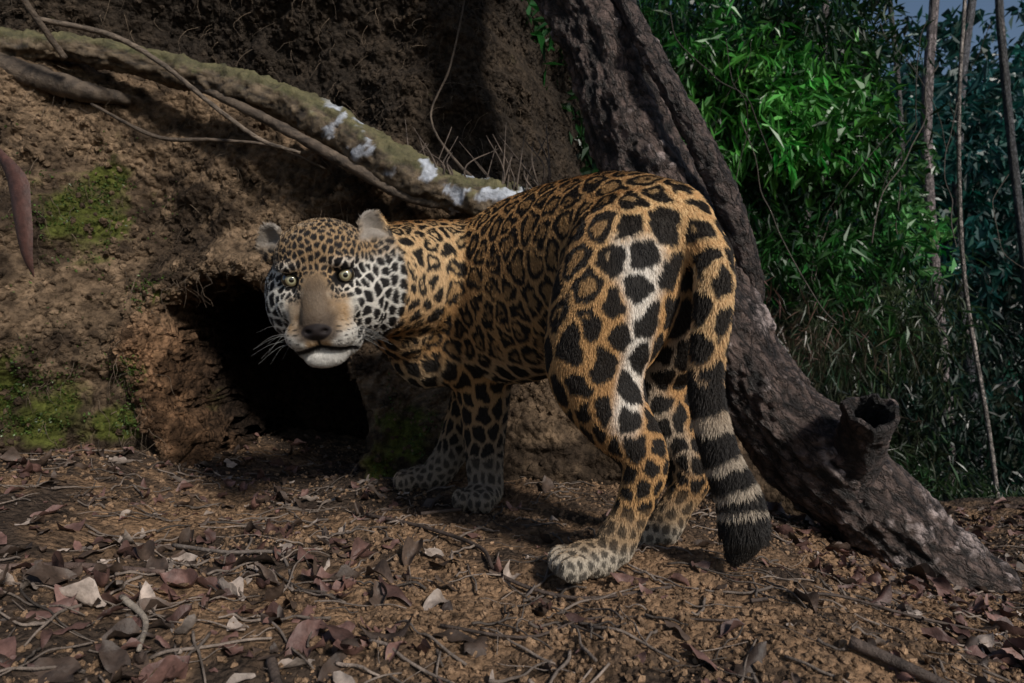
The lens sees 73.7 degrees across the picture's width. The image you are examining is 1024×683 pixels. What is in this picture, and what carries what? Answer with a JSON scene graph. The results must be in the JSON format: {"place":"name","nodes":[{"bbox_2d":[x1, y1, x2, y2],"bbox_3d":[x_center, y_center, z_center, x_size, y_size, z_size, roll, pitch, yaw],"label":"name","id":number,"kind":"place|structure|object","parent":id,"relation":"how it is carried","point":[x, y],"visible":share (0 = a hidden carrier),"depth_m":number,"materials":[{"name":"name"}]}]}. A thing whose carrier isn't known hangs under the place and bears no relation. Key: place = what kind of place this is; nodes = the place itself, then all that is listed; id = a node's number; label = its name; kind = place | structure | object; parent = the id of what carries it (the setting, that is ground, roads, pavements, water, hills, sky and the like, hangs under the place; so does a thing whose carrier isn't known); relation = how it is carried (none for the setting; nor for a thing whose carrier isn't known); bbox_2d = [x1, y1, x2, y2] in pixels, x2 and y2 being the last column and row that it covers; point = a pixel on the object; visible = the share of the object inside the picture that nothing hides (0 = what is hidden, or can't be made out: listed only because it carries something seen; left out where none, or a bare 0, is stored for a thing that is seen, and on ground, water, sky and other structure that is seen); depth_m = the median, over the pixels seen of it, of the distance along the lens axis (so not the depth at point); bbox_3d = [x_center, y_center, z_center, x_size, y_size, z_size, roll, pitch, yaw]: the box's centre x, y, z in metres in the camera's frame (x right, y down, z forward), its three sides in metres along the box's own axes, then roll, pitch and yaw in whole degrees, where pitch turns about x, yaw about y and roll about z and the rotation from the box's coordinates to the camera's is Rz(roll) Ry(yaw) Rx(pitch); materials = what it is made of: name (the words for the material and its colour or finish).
{"place":"outdoors","nodes":[
{"label":"outdoors","id":0,"kind":"place"},
{"bbox_2d":[0,285,1023,682],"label":"ground","id":1,"kind":"structure","parent":0,"point":[24,535],"depth_m":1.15,"materials":[{"name":"soil"}]},
{"bbox_2d":[0,0,808,522],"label":"earth bank","id":2,"kind":"structure","parent":1,"relation":"on","point":[278,394],"depth_m":2.15,"materials":[{"name":"soil"}]},
{"bbox_2d":[0,148,34,276],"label":"hanging dry leaf","id":3,"kind":"object","parent":2,"relation":"attached to","point":[18,186],"visible":1,"depth_m":1.42,"materials":[{"name":"brown plant"}]},
{"bbox_2d":[0,119,442,479],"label":"moss plants","id":4,"kind":"object","parent":2,"relation":"on","point":[115,368],"visible":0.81,"depth_m":1.96,"materials":[{"name":"green plant"}]},
{"bbox_2d":[0,0,529,474],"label":"bank rootlets","id":5,"kind":"object","parent":2,"relation":"attached to","point":[202,216],"visible":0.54,"depth_m":2.09,"materials":[{"name":"brown plant"}]},
{"bbox_2d":[0,0,550,215],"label":"tree root","id":6,"kind":"object","parent":2,"relation":"attached to","point":[346,139],"visible":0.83,"depth_m":2.00,"materials":[{"name":"brown plant"}]},
{"bbox_2d":[0,0,615,484],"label":"bank clods","id":7,"kind":"object","parent":2,"relation":"on","point":[156,426],"visible":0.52,"depth_m":2.11,"materials":[{"name":"soil"}]},
{"bbox_2d":[0,432,1023,682],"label":"leaf litter","id":8,"kind":"object","parent":1,"relation":"on","point":[114,658],"visible":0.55,"depth_m":1.07,"materials":[{"name":"brown plant"}]},
{"bbox_2d":[0,443,1023,682],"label":"fallen twigs","id":9,"kind":"object","parent":1,"relation":"on","point":[854,643],"visible":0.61,"depth_m":1.07,"materials":[{"name":"brown wood"}]},
{"bbox_2d":[254,170,772,584],"bbox_3d":[-0.052,0.031,1.476,0.939,0.737,0.781,0,0,0],"label":"jaguar","id":10,"kind":"object","parent":1,"relation":"on","point":[603,302],"visible":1,"depth_m":1.27,"materials":[{"name":"fur"}]},
{"bbox_2d":[520,0,957,349],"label":"bamboo thicket","id":11,"kind":"object","parent":1,"relation":"on","point":[817,122],"visible":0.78,"depth_m":4.34,"materials":[{"name":"green plant"}]},
{"bbox_2d":[670,12,1023,322],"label":"hanging vines","id":12,"kind":"object","parent":11,"relation":"hanging from","point":[742,94],"visible":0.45,"depth_m":3.70,"materials":[{"name":"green plant"}]},
{"bbox_2d":[534,0,1023,593],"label":"leaning tree","id":13,"kind":"object","parent":1,"relation":"on","point":[824,462],"visible":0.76,"depth_m":1.61,"materials":[{"name":"brown plant"}]},
{"bbox_2d":[794,0,828,348],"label":"forest tree","id":14,"kind":"object","parent":1,"relation":"on","point":[824,7],"visible":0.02,"depth_m":7.17,"materials":[{"name":"brown plant"}]},
{"bbox_2d":[637,0,1023,424],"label":"distant forest foliage","id":15,"kind":"object","parent":1,"relation":"on","point":[984,166],"visible":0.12,"depth_m":9.48,"materials":[{"name":"green plant"}]},
{"bbox_2d":[763,242,1023,500],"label":"forest undergrowth","id":16,"kind":"object","parent":1,"relation":"on","point":[820,345],"visible":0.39,"depth_m":5.12,"materials":[{"name":"green plant"}]},
{"bbox_2d":[885,0,904,398],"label":"forest tree","id":17,"kind":"object","parent":1,"relation":"on","point":[900,107],"visible":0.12,"depth_m":7.48,"materials":[{"name":"brown plant"}]},
{"bbox_2d":[920,0,956,500],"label":"forest tree","id":18,"kind":"object","parent":1,"relation":"on","point":[931,38],"visible":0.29,"depth_m":6.46,"materials":[{"name":"brown plant"}]},
{"bbox_2d":[952,0,982,495],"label":"forest tree","id":19,"kind":"object","parent":1,"relation":"on","point":[970,10],"visible":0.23,"depth_m":8.96,"materials":[{"name":"brown plant"}]},
{"bbox_2d":[956,0,999,498],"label":"forest tree","id":20,"kind":"object","parent":1,"relation":"on","point":[969,317],"visible":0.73,"depth_m":4.59,"materials":[{"name":"brown plant"}]},
{"bbox_2d":[995,0,1023,496],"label":"forest tree","id":21,"kind":"object","parent":1,"relation":"on","point":[1014,172],"visible":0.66,"depth_m":6.97,"materials":[{"name":"brown plant"}]},
{"bbox_2d":[638,0,1023,81],"label":"sky","id":22,"kind":"structure","parent":0,"point":[911,6],"materials":[{"name":"blue"}]}
]}

